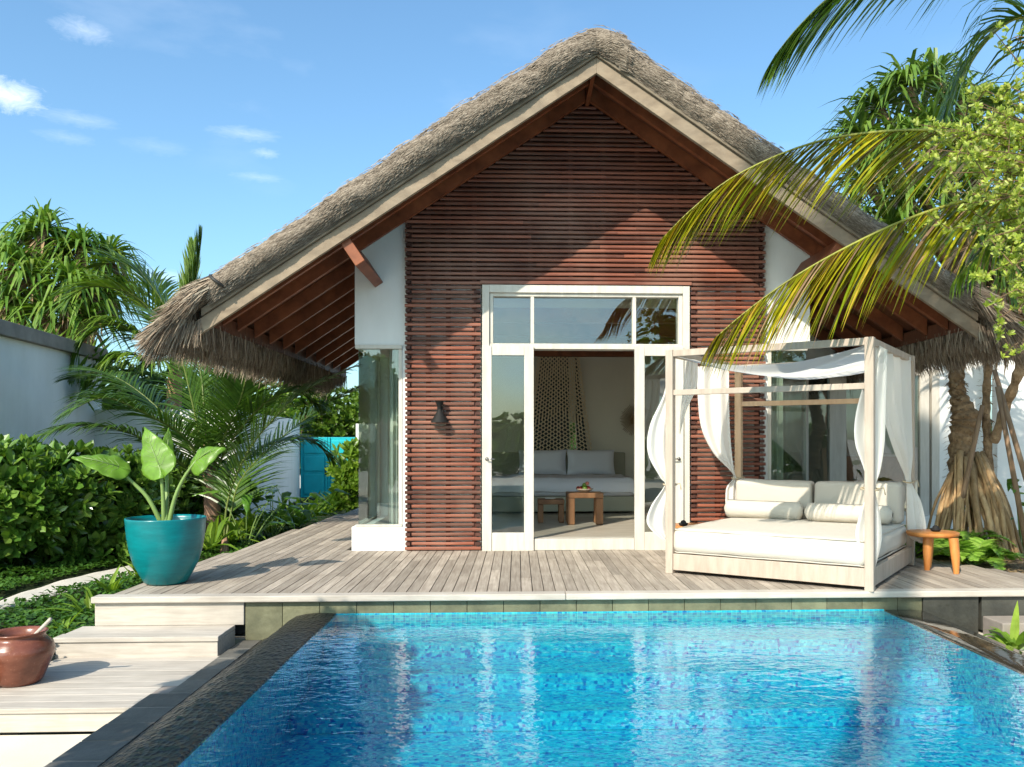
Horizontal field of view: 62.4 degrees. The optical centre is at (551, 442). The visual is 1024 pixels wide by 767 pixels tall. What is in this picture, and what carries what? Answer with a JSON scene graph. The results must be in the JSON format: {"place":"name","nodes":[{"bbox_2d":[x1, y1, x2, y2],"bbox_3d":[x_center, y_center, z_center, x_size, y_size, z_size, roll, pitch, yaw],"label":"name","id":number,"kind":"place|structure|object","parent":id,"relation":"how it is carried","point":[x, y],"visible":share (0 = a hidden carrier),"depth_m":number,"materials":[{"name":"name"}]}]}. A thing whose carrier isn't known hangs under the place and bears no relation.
{"place":"outdoors","nodes":[
{"label":"outdoors","id":0,"kind":"place"},
{"bbox_2d":[0,734,90,766],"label":"paving","id":1,"kind":"structure","parent":0,"point":[30,750],"depth_m":4.97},
{"bbox_2d":[0,566,134,609],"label":"sand path","id":2,"kind":"structure","parent":0,"point":[27,595],"depth_m":9.43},
{"bbox_2d":[0,488,357,654],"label":"garden soil","id":3,"kind":"structure","parent":0,"point":[15,590],"depth_m":9.99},
{"bbox_2d":[0,433,106,571],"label":"glossy shrub","id":4,"kind":"object","parent":3,"relation":"on","point":[30,514],"visible":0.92,"depth_m":10.24,"materials":[{"name":"green plant"}]},
{"bbox_2d":[0,319,107,454],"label":"garden wall","id":5,"kind":"structure","parent":3,"relation":"on","point":[32,393],"depth_m":14.19,"materials":[{"name":"paint"}]},
{"bbox_2d":[29,586,94,620],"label":"lily clump","id":6,"kind":"object","parent":3,"relation":"on","point":[87,601],"visible":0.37,"depth_m":7.66,"materials":[{"name":"green plant"}]},
{"bbox_2d":[45,606,86,634],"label":"lily clump","id":7,"kind":"object","parent":3,"relation":"on","point":[67,623],"visible":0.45,"depth_m":7.01,"materials":[{"name":"green plant"}]},
{"bbox_2d":[2,314,136,418],"bbox_3d":[-10.102,-1.181,16.061,4.247,2.522,3.042,0,0,-2],"label":"broad tree","id":8,"kind":"object","parent":3,"relation":"on","point":[92,385],"visible":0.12,"depth_m":16.11,"materials":[{"name":"green plant"}]},
{"bbox_2d":[0,196,154,366],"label":"pandanus tree","id":9,"kind":"object","parent":3,"relation":"on","point":[38,254],"visible":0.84,"depth_m":18.46,"materials":[{"name":"green plant"}]},
{"bbox_2d":[7,438,175,567],"bbox_3d":[-6.366,0.860,11.340,2.061,1.846,2.461,0,0,43],"label":"glossy shrub","id":10,"kind":"object","parent":3,"relation":"on","point":[106,537],"visible":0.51,"depth_m":10.93,"materials":[{"name":"green plant"}]},
{"bbox_2d":[79,564,130,593],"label":"lily clump","id":11,"kind":"object","parent":3,"relation":"on","point":[113,585],"visible":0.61,"depth_m":8.70,"materials":[{"name":"green plant"}]},
{"bbox_2d":[44,225,202,409],"bbox_3d":[-7.532,-1.444,16.837,4.295,6.093,3.307,0,0,-2],"label":"coconut palm","id":12,"kind":"object","parent":3,"relation":"on","point":[191,262],"visible":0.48,"depth_m":16.46,"materials":[{"name":"green plant"}]},
{"bbox_2d":[117,561,137,577],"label":"lily clump","id":13,"kind":"object","parent":3,"relation":"on","point":[133,568],"visible":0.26,"depth_m":9.68,"materials":[{"name":"green plant"}]},
{"bbox_2d":[102,358,191,409],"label":"leafy bush","id":14,"kind":"object","parent":3,"relation":"on","point":[147,377],"visible":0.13,"depth_m":22.27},
{"bbox_2d":[0,527,301,637],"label":"ground cover","id":15,"kind":"object","parent":3,"relation":"on","point":[22,616],"visible":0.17,"depth_m":8.70,"materials":[{"name":"green plant"}]},
{"bbox_2d":[256,507,284,532],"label":"lily clump","id":16,"kind":"object","parent":15,"relation":"on","point":[269,526],"visible":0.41,"depth_m":13.83,"materials":[{"name":"green plant"}]},
{"bbox_2d":[14,257,340,543],"bbox_3d":[-5.602,-0.576,13.339,4.475,4.369,3.882,0,0,-22],"label":"young coconut palm","id":17,"kind":"object","parent":3,"relation":"on","point":[216,430],"visible":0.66,"depth_m":12.77,"materials":[{"name":"green plant"}]},
{"bbox_2d":[153,366,214,408],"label":"leafy bush","id":18,"kind":"object","parent":3,"relation":"on","point":[183,378],"visible":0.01,"depth_m":24.21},
{"bbox_2d":[119,441,265,523],"bbox_3d":[-6.920,0.864,13.948,4.476,1.824,2.085,0,0,-2],"label":"glossy shrub","id":19,"kind":"object","parent":3,"relation":"on","point":[187,502],"visible":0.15,"depth_m":13.51,"materials":[{"name":"green plant"}]},
{"bbox_2d":[95,410,299,518],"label":"garden wall","id":20,"kind":"structure","parent":3,"relation":"on","point":[290,478],"depth_m":18.96,"materials":[{"name":"paint"}]},
{"bbox_2d":[301,437,354,497],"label":"gate","id":21,"kind":"structure","parent":20,"relation":"attached to","point":[315,478],"depth_m":23.78,"materials":[{"name":"teal paint"}]},
{"bbox_2d":[203,515,247,550],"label":"lily clump","id":22,"kind":"object","parent":3,"relation":"on","point":[214,531],"visible":0.59,"depth_m":11.71,"materials":[{"name":"green plant"}]},
{"bbox_2d":[206,515,258,543],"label":"lily clump","id":23,"kind":"object","parent":3,"relation":"on","point":[232,538],"visible":0.58,"depth_m":12.21,"materials":[{"name":"green plant"}]},
{"bbox_2d":[208,503,266,537],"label":"lily clump","id":24,"kind":"object","parent":3,"relation":"on","point":[242,524],"visible":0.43,"depth_m":12.98,"materials":[{"name":"green plant"}]},
{"bbox_2d":[183,373,299,417],"bbox_3d":[-8.834,-0.765,23.731,3.306,2.414,2.866,0,0,-2],"label":"leafy bush","id":25,"kind":"object","parent":3,"relation":"on","point":[289,413],"visible":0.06,"depth_m":23.83,"materials":[{"name":"green plant"}]},
{"bbox_2d":[192,490,310,545],"bbox_3d":[-4.484,1.149,12.570,1.280,0.913,1.237,0,0,15],"label":"broad leaf plant","id":26,"kind":"object","parent":3,"relation":"on","point":[246,499],"visible":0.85,"depth_m":12.53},
{"bbox_2d":[231,509,276,539],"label":"lily clump","id":27,"kind":"object","parent":3,"relation":"on","point":[252,520],"visible":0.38,"depth_m":13.31,"materials":[{"name":"green plant"}]},
{"bbox_2d":[184,363,357,553],"bbox_3d":[-3.879,0.237,12.936,3.043,2.820,2.805,0,0,-32],"label":"coconut palm shoot","id":28,"kind":"object","parent":3,"relation":"on","point":[232,479],"visible":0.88,"depth_m":12.62,"materials":[{"name":"green plant"}]},
{"bbox_2d":[222,489,331,537],"bbox_3d":[-4.427,1.171,13.672,1.797,0.869,1.462,0,0,-2],"label":"broad leaf plant","id":29,"kind":"object","parent":3,"relation":"on","point":[284,514],"visible":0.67,"depth_m":13.60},
{"bbox_2d":[254,495,306,527],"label":"lily clump","id":30,"kind":"object","parent":3,"relation":"on","point":[282,506],"visible":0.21,"depth_m":14.54,"materials":[{"name":"green plant"}]},
{"bbox_2d":[256,497,317,526],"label":"lily clump","id":31,"kind":"object","parent":3,"relation":"on","point":[274,513],"visible":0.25,"depth_m":15.09,"materials":[{"name":"green plant"}]},
{"bbox_2d":[252,485,351,528],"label":"broad leaf plant","id":32,"kind":"object","parent":3,"relation":"on","point":[307,514],"visible":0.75,"depth_m":14.88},
{"bbox_2d":[253,383,354,448],"bbox_3d":[-7.710,-0.831,26.711,4.037,2.539,2.950,0,0,-2],"label":"leafy bush","id":33,"kind":"object","parent":3,"relation":"on","point":[303,403],"visible":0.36,"depth_m":26.17,"materials":[{"name":"green plant"}]},
{"bbox_2d":[285,501,322,526],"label":"lily clump","id":34,"kind":"object","parent":3,"relation":"on","point":[297,519],"visible":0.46,"depth_m":14.76,"materials":[{"name":"green plant"}]},
{"bbox_2d":[285,498,329,520],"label":"lily clump","id":35,"kind":"object","parent":3,"relation":"on","point":[305,506],"visible":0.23,"depth_m":15.67,"materials":[{"name":"green plant"}]},
{"bbox_2d":[293,490,337,520],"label":"lily clump","id":36,"kind":"object","parent":3,"relation":"on","point":[323,506],"visible":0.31,"depth_m":16.50,"materials":[{"name":"green plant"}]},
{"bbox_2d":[303,497,333,520],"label":"lily clump","id":37,"kind":"object","parent":3,"relation":"on","point":[313,508],"visible":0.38,"depth_m":16.63,"materials":[{"name":"green plant"}]},
{"bbox_2d":[301,491,346,515],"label":"lily clump","id":38,"kind":"object","parent":3,"relation":"on","point":[326,506],"visible":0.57,"depth_m":16.98,"materials":[{"name":"green plant"}]},
{"bbox_2d":[304,386,357,436],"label":"leafy bush","id":39,"kind":"object","parent":3,"relation":"on","point":[352,408],"visible":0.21,"depth_m":26.13,"materials":[{"name":"green plant"}]},
{"bbox_2d":[324,437,357,512],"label":"bright shrub","id":40,"kind":"object","parent":3,"relation":"on","point":[345,475],"visible":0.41,"depth_m":17.80,"materials":[{"name":"green plant"}]},
{"bbox_2d":[0,474,1023,734],"bbox_3d":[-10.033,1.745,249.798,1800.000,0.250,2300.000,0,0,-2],"label":"ground","id":41,"kind":"structure","parent":0,"point":[240,636],"depth_m":7.04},
{"bbox_2d":[0,655,219,732],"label":"platform","id":42,"kind":"structure","parent":41,"relation":"on","point":[77,694],"depth_m":5.58,"materials":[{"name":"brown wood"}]},
{"bbox_2d":[0,626,55,687],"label":"water jar","id":43,"kind":"object","parent":42,"relation":"on","point":[26,654],"visible":0.98,"depth_m":5.64,"materials":[{"name":"brown ceramic"}]},
{"bbox_2d":[34,617,52,633],"bbox_3d":[-3.503,1.296,5.746,0.319,0.237,0.025,0,0,27],"label":"ladle handle","id":44,"kind":"object","parent":43,"relation":"in","point":[45,624],"visible":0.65,"depth_m":5.70,"materials":[{"name":"white wood"}]},
{"bbox_2d":[53,602,244,658],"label":"wooden steps","id":45,"kind":"structure","parent":42,"relation":"on","point":[136,630],"depth_m":6.65,"materials":[{"name":"brown wood"}]},
{"bbox_2d":[44,640,260,766],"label":"pool coping","id":46,"kind":"object","parent":41,"relation":"on","point":[107,741],"visible":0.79,"depth_m":4.89,"materials":[{"name":"stone"}]},
{"bbox_2d":[65,680,198,761],"bbox_3d":[-2.269,1.645,1.190,0.258,0.061,11.360,0,0,-2],"label":"coping grout","id":47,"kind":"object","parent":46,"relation":"on","point":[164,689],"visible":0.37,"depth_m":5.46,"materials":[{"name":"stone"}]},
{"bbox_2d":[158,549,548,632],"bbox_3d":[-0.010,1.455,11.969,7.660,0.270,9.680,0,0,-2],"label":"deck base","id":48,"kind":"object","parent":41,"relation":"on","point":[239,628],"depth_m":7.02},
{"bbox_2d":[115,508,1023,593],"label":"deck","id":49,"kind":"structure","parent":48,"relation":"on","point":[320,557],"depth_m":8.05,"materials":[{"name":"grey wood"}]},
{"bbox_2d":[124,514,206,585],"bbox_3d":[-3.422,0.958,7.495,0.667,0.585,0.667,0,0,-2],"label":"planter","id":50,"kind":"object","parent":49,"relation":"on","point":[164,552],"visible":0.99,"depth_m":7.27,"materials":[{"name":"teal ceramic"}]},
{"bbox_2d":[71,427,225,520],"bbox_3d":[-3.533,0.314,7.509,1.251,0.909,0.404,0,0,-14],"label":"elephant ear plant","id":51,"kind":"object","parent":50,"relation":"on","point":[158,458],"visible":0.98,"depth_m":7.46,"materials":[{"name":"green plant"}]},
{"bbox_2d":[130,25,1023,550],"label":"thatched villa","id":52,"kind":"object","parent":49,"relation":"on","point":[470,261],"visible":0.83,"depth_m":9.78,"materials":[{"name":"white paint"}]},
{"bbox_2d":[355,345,401,526],"bbox_3d":[-2.025,-0.078,10.485,0.535,2.100,1.485,0,0,-2],"label":"window","id":53,"kind":"structure","parent":52,"relation":"in","point":[368,362],"depth_m":10.28,"materials":[{"name":"beige wood"}]},
{"bbox_2d":[389,350,398,523],"bbox_3d":[-1.844,-0.270,10.024,0.160,2.760,0.077,0,0,-2],"label":"curtain","id":54,"kind":"object","parent":52,"relation":"hanging from","point":[393,436],"visible":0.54,"depth_m":10.03,"materials":[{"name":"grey fabric"}]},
{"bbox_2d":[431,400,447,422],"bbox_3d":[-1.274,-0.353,9.637,0.200,0.250,0.200,0,0,-2],"label":"wall lamp","id":55,"kind":"object","parent":52,"relation":"attached to","point":[439,416],"visible":1,"depth_m":9.60,"materials":[{"name":"black metal"}]},
{"bbox_2d":[482,346,533,550],"bbox_3d":[-0.498,0.067,9.711,0.595,2.365,0.103,0,0,-2],"label":"door","id":56,"kind":"structure","parent":52,"relation":"in","point":[491,541],"depth_m":9.71,"materials":[{"name":"white wood"}]},
{"bbox_2d":[537,498,563,522],"bbox_3d":[-0.006,0.958,11.909,0.373,0.324,0.298,0,0,-2],"label":"stool","id":57,"kind":"object","parent":52,"relation":"on","point":[541,502],"visible":1,"depth_m":11.77,"materials":[{"name":"brown wood"}]},
{"bbox_2d":[534,357,591,454],"bbox_3d":[0.137,-0.728,15.247,1.266,1.944,0.062,0,0,-2],"label":"macrame hanging","id":58,"kind":"object","parent":52,"relation":"hanging from","point":[561,370],"visible":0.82,"depth_m":15.23,"materials":[{"name":"beige"}]},
{"bbox_2d":[492,452,633,511],"bbox_3d":[0.132,0.650,14.275,2.510,0.940,2.204,0,0,-2],"label":"sofa","id":59,"kind":"object","parent":52,"relation":"on","point":[616,489],"visible":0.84,"depth_m":13.27,"materials":[{"name":"beige"}]},
{"bbox_2d":[518,450,566,474],"bbox_3d":[-0.153,0.351,15.026,0.860,0.445,0.254,0,0,-2],"label":"pillow","id":60,"kind":"object","parent":59,"relation":"on","point":[549,461],"visible":0.77,"depth_m":14.95,"materials":[{"name":"white fabric"}]},
{"bbox_2d":[567,450,614,474],"bbox_3d":[0.707,0.349,15.040,0.860,0.447,0.252,0,0,-2],"label":"pillow","id":61,"kind":"object","parent":59,"relation":"on","point":[590,461],"visible":0.98,"depth_m":14.96,"materials":[{"name":"white fabric"}]},
{"bbox_2d":[566,491,603,524],"bbox_3d":[0.460,0.905,11.677,0.497,0.431,0.397,0,0,-2],"label":"side table","id":62,"kind":"object","parent":52,"relation":"on","point":[598,496],"visible":1,"depth_m":11.49,"materials":[{"name":"brown wood"}]},
{"bbox_2d":[620,405,651,434],"bbox_3d":[1.555,-0.414,15.415,0.594,0.610,0.040,0,0,-2],"label":"sunburst ornament","id":63,"kind":"object","parent":52,"relation":"attached to","point":[631,420],"visible":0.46,"depth_m":15.41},
{"bbox_2d":[634,346,683,549],"bbox_3d":[1.253,0.067,9.782,0.570,2.365,0.103,0,0,-2],"label":"door","id":64,"kind":"structure","parent":52,"relation":"in","point":[643,540],"depth_m":9.78,"materials":[{"name":"beige wood"}]},
{"bbox_2d":[771,351,782,479],"bbox_3d":[2.692,-0.270,10.226,0.240,2.760,0.088,0,0,-2],"label":"curtain","id":65,"kind":"object","parent":52,"relation":"hanging from","point":[776,442],"visible":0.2,"depth_m":10.22,"materials":[{"name":"grey fabric"}]},
{"bbox_2d":[783,378,791,479],"bbox_3d":[3.403,-0.355,13.067,0.650,2.990,0.099,0,0,-2],"label":"curtain","id":66,"kind":"object","parent":52,"relation":"hanging from","point":[787,442],"visible":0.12,"depth_m":13.07,"materials":[{"name":"grey fabric"}]},
{"bbox_2d":[768,349,807,479],"bbox_3d":[2.756,-0.078,10.677,0.515,2.100,1.485,0,0,-2],"label":"window","id":67,"kind":"structure","parent":52,"relation":"in","point":[794,352],"depth_m":9.95,"materials":[{"name":"beige wood"}]},
{"bbox_2d":[665,337,914,591],"bbox_3d":[2.409,0.182,8.353,1.904,2.135,1.904,0,0,33],"label":"daybed","id":68,"kind":"object","parent":49,"relation":"on","point":[805,550],"visible":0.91,"depth_m":7.69,"materials":[{"name":"white wood"}]},
{"bbox_2d":[647,391,664,541],"bbox_3d":[1.055,0.080,8.145,0.279,1.880,0.065,0,0,-2],"label":"bed curtain","id":69,"kind":"object","parent":68,"relation":"hanging from","point":[656,454],"visible":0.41,"depth_m":8.14,"materials":[{"name":"white fabric"}]},
{"bbox_2d":[679,361,697,432],"bbox_3d":[1.411,-0.459,8.565,0.203,0.758,0.211,0,0,-2],"label":"bed curtain","id":70,"kind":"object","parent":68,"relation":"hanging from","point":[691,376],"visible":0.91,"depth_m":8.57,"materials":[{"name":"white fabric"}]},
{"bbox_2d":[697,366,736,503],"bbox_3d":[1.872,-0.078,9.503,0.458,1.559,0.077,0,0,-2],"label":"bed curtain","id":71,"kind":"object","parent":68,"relation":"hanging from","point":[714,417],"visible":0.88,"depth_m":9.50,"materials":[{"name":"white fabric"}]},
{"bbox_2d":[724,499,803,519],"bbox_3d":[2.272,0.721,9.032,0.860,0.198,0.210,0,0,33],"label":"bolster","id":72,"kind":"object","parent":68,"relation":"on","point":[764,509],"visible":1,"depth_m":8.94,"materials":[{"name":"beige"}]},
{"bbox_2d":[680,346,863,379],"bbox_3d":[2.404,-0.735,8.345,1.790,0.211,1.750,0,0,33],"label":"canopy cloth","id":73,"kind":"object","parent":68,"relation":"hanging from","point":[847,363],"visible":0.81,"depth_m":7.75,"materials":[{"name":"white"}]},
{"bbox_2d":[736,478,814,518],"bbox_3d":[2.443,0.614,9.216,0.857,0.426,0.239,0,0,33],"label":"back cushion","id":74,"kind":"object","parent":68,"relation":"on","point":[802,491],"visible":0.52,"depth_m":9.11,"materials":[{"name":"beige fabric"}]},
{"bbox_2d":[804,503,892,524],"bbox_3d":[3.008,0.720,8.555,0.865,0.199,0.210,0,0,33],"label":"bolster","id":75,"kind":"object","parent":68,"relation":"on","point":[833,512],"visible":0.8,"depth_m":8.52,"materials":[{"name":"beige"}]},
{"bbox_2d":[814,481,904,523],"bbox_3d":[3.182,0.615,8.737,0.885,0.431,0.237,0,0,33],"label":"back cushion","id":76,"kind":"object","parent":68,"relation":"on","point":[848,492],"visible":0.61,"depth_m":8.64,"materials":[{"name":"beige fabric"}]},
{"bbox_2d":[854,346,886,566],"bbox_3d":[2.748,0.100,7.174,0.389,1.918,0.126,0,0,-29],"label":"bed curtain","id":77,"kind":"object","parent":68,"relation":"hanging from","point":[880,378],"visible":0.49,"depth_m":7.19,"materials":[{"name":"white fabric"}]},
{"bbox_2d":[885,353,925,542],"bbox_3d":[3.284,0.079,8.032,0.187,1.877,1.348,0,0,39],"label":"bed curtain","id":78,"kind":"object","parent":68,"relation":"hanging from","point":[898,420],"visible":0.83,"depth_m":8.39,"materials":[{"name":"white fabric"}]},
{"bbox_2d":[906,529,959,573],"bbox_3d":[3.756,1.063,8.301,0.490,0.377,0.482,0,0,27],"label":"side table","id":79,"kind":"object","parent":49,"relation":"on","point":[928,536],"visible":0.98,"depth_m":8.15,"materials":[{"name":"orange wood"}]},
{"bbox_2d":[569,422,575,449],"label":"distant tree","id":80,"kind":"object","parent":41,"relation":"on","point":[571,437],"visible":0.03,"depth_m":45.05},
{"bbox_2d":[178,611,1023,766],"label":"pool basin","id":81,"kind":"object","parent":41,"relation":"in","point":[509,706],"visible":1,"depth_m":5.69,"materials":[{"name":"tile"}]},
{"bbox_2d":[99,613,335,766],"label":"overflow edge","id":82,"kind":"object","parent":81,"relation":"attached to","point":[178,735],"visible":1,"depth_m":4.60,"materials":[{"name":"stone"}]},
{"bbox_2d":[336,609,883,629],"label":"pool waterline tiles","id":83,"kind":"object","parent":81,"relation":"attached to","point":[556,622],"visible":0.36,"depth_m":7.00,"materials":[{"name":"tile"}]},
{"bbox_2d":[884,610,1023,674],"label":"overflow ledge","id":84,"kind":"object","parent":81,"relation":"attached to","point":[1009,657],"visible":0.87,"depth_m":6.05,"materials":[{"name":"black stone"}]},
{"bbox_2d":[245,597,977,639],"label":"stone plinth wall","id":85,"kind":"structure","parent":41,"relation":"on","point":[263,620],"depth_m":7.02,"materials":[{"name":"stone"}]},
{"bbox_2d":[91,588,1023,602],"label":"deck edge board","id":86,"kind":"object","parent":85,"relation":"on","point":[528,595],"visible":1,"depth_m":6.97,"materials":[{"name":"brown wood"}]},
{"bbox_2d":[807,47,1023,312],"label":"pandanus tree","id":87,"kind":"object","parent":41,"relation":"on","point":[872,103],"visible":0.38,"depth_m":12.55,"materials":[{"name":"green plant"}]},
{"bbox_2d":[910,20,1023,358],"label":"lime leaved tree","id":88,"kind":"object","parent":41,"relation":"on","point":[995,130],"visible":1,"depth_m":6.11,"materials":[{"name":"green plant"}]},
{"bbox_2d":[978,596,1023,629],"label":"step riser board","id":89,"kind":"object","parent":41,"relation":"on","point":[996,606],"visible":0.6,"depth_m":7.15,"materials":[{"name":"wood"}]},
{"bbox_2d":[983,601,1023,649],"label":"lily clump","id":90,"kind":"object","parent":41,"relation":"on","point":[1014,639],"visible":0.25,"depth_m":6.74,"materials":[{"name":"green plant"}]},
{"bbox_2d":[983,616,1023,637],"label":"garden step","id":91,"kind":"object","parent":41,"relation":"on","point":[1002,623],"visible":0.55,"depth_m":6.97,"materials":[{"name":"stone"}]},
{"bbox_2d":[992,359,1023,529],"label":"garden wall","id":92,"kind":"structure","parent":41,"relation":"on","point":[1002,470],"depth_m":12.54,"materials":[{"name":"paint"}]},
{"bbox_2d":[0,0,1023,734],"label":"sky","id":93,"kind":"structure","parent":0,"point":[150,122],"materials":[{"name":"blue"}]},
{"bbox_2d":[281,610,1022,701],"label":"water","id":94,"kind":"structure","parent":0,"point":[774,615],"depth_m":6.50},
{"bbox_2d":[915,528,1023,572],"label":"garden bed","id":95,"kind":"object","parent":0,"point":[941,558],"visible":0.01,"depth_m":9.34,"materials":[{"name":"soil"}]},
{"bbox_2d":[647,0,1023,380],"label":"coconut palm","id":96,"kind":"object","parent":95,"relation":"on","point":[786,50],"visible":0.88,"depth_m":7.03,"materials":[{"name":"green plant"}]},
{"bbox_2d":[783,302,1023,528],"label":"side wing","id":97,"kind":"structure","parent":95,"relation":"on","point":[823,441],"depth_m":12.85,"materials":[{"name":"paint"}]},
{"bbox_2d":[801,370,938,514],"bbox_3d":[4.429,0.000,12.818,2.956,2.216,0.100,0,0,-2],"label":"window frame","id":98,"kind":"structure","parent":97,"relation":"in","point":[928,390],"depth_m":12.82,"materials":[{"name":"wood"}]},
{"bbox_2d":[846,453,903,481],"bbox_3d":[5.902,0.675,15.389,0.930,0.950,0.560,0,0,-2],"label":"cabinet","id":99,"kind":"object","parent":97,"relation":"in","point":[891,469],"visible":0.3,"depth_m":15.16,"materials":[{"name":"wood"}]},
{"bbox_2d":[905,529,1003,556],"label":"fern","id":100,"kind":"object","parent":95,"relation":"on","point":[964,534],"visible":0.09,"depth_m":9.40,"materials":[{"name":"green plant"}]},
{"bbox_2d":[912,194,1023,561],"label":"stilt root tree","id":101,"kind":"object","parent":95,"relation":"on","point":[986,499],"visible":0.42,"depth_m":10.05,"materials":[{"name":"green plant"}]},
{"bbox_2d":[961,405,984,498],"bbox_3d":[4.835,0.436,9.828,0.405,1.741,0.064,0,0,44],"label":"root","id":102,"kind":"object","parent":101,"relation":"attached to","point":[971,455],"visible":0.67,"depth_m":9.76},
{"bbox_2d":[916,536,1023,569],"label":"fern","id":103,"kind":"object","parent":95,"relation":"on","point":[975,551],"visible":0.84,"depth_m":8.69,"materials":[{"name":"green plant"}]},
{"bbox_2d":[934,529,1016,557],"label":"fern","id":104,"kind":"object","parent":95,"relation":"on","point":[973,533],"visible":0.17,"depth_m":9.42,"materials":[{"name":"green plant"}]},
{"bbox_2d":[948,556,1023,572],"bbox_3d":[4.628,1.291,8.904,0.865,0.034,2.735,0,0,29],"label":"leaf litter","id":105,"kind":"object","parent":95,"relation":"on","point":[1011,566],"visible":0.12,"depth_m":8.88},
{"bbox_2d":[970,478,1023,550],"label":"broad leaf plant","id":106,"kind":"object","parent":95,"relation":"on","point":[1009,484],"visible":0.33,"depth_m":10.28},
{"bbox_2d":[992,369,1023,480],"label":"prop pole","id":107,"kind":"object","parent":95,"relation":"on","point":[1018,452],"visible":0.87,"depth_m":9.57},
{"bbox_2d":[995,386,1023,545],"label":"root","id":108,"kind":"object","parent":95,"relation":"on","point":[1019,507],"visible":1,"depth_m":9.57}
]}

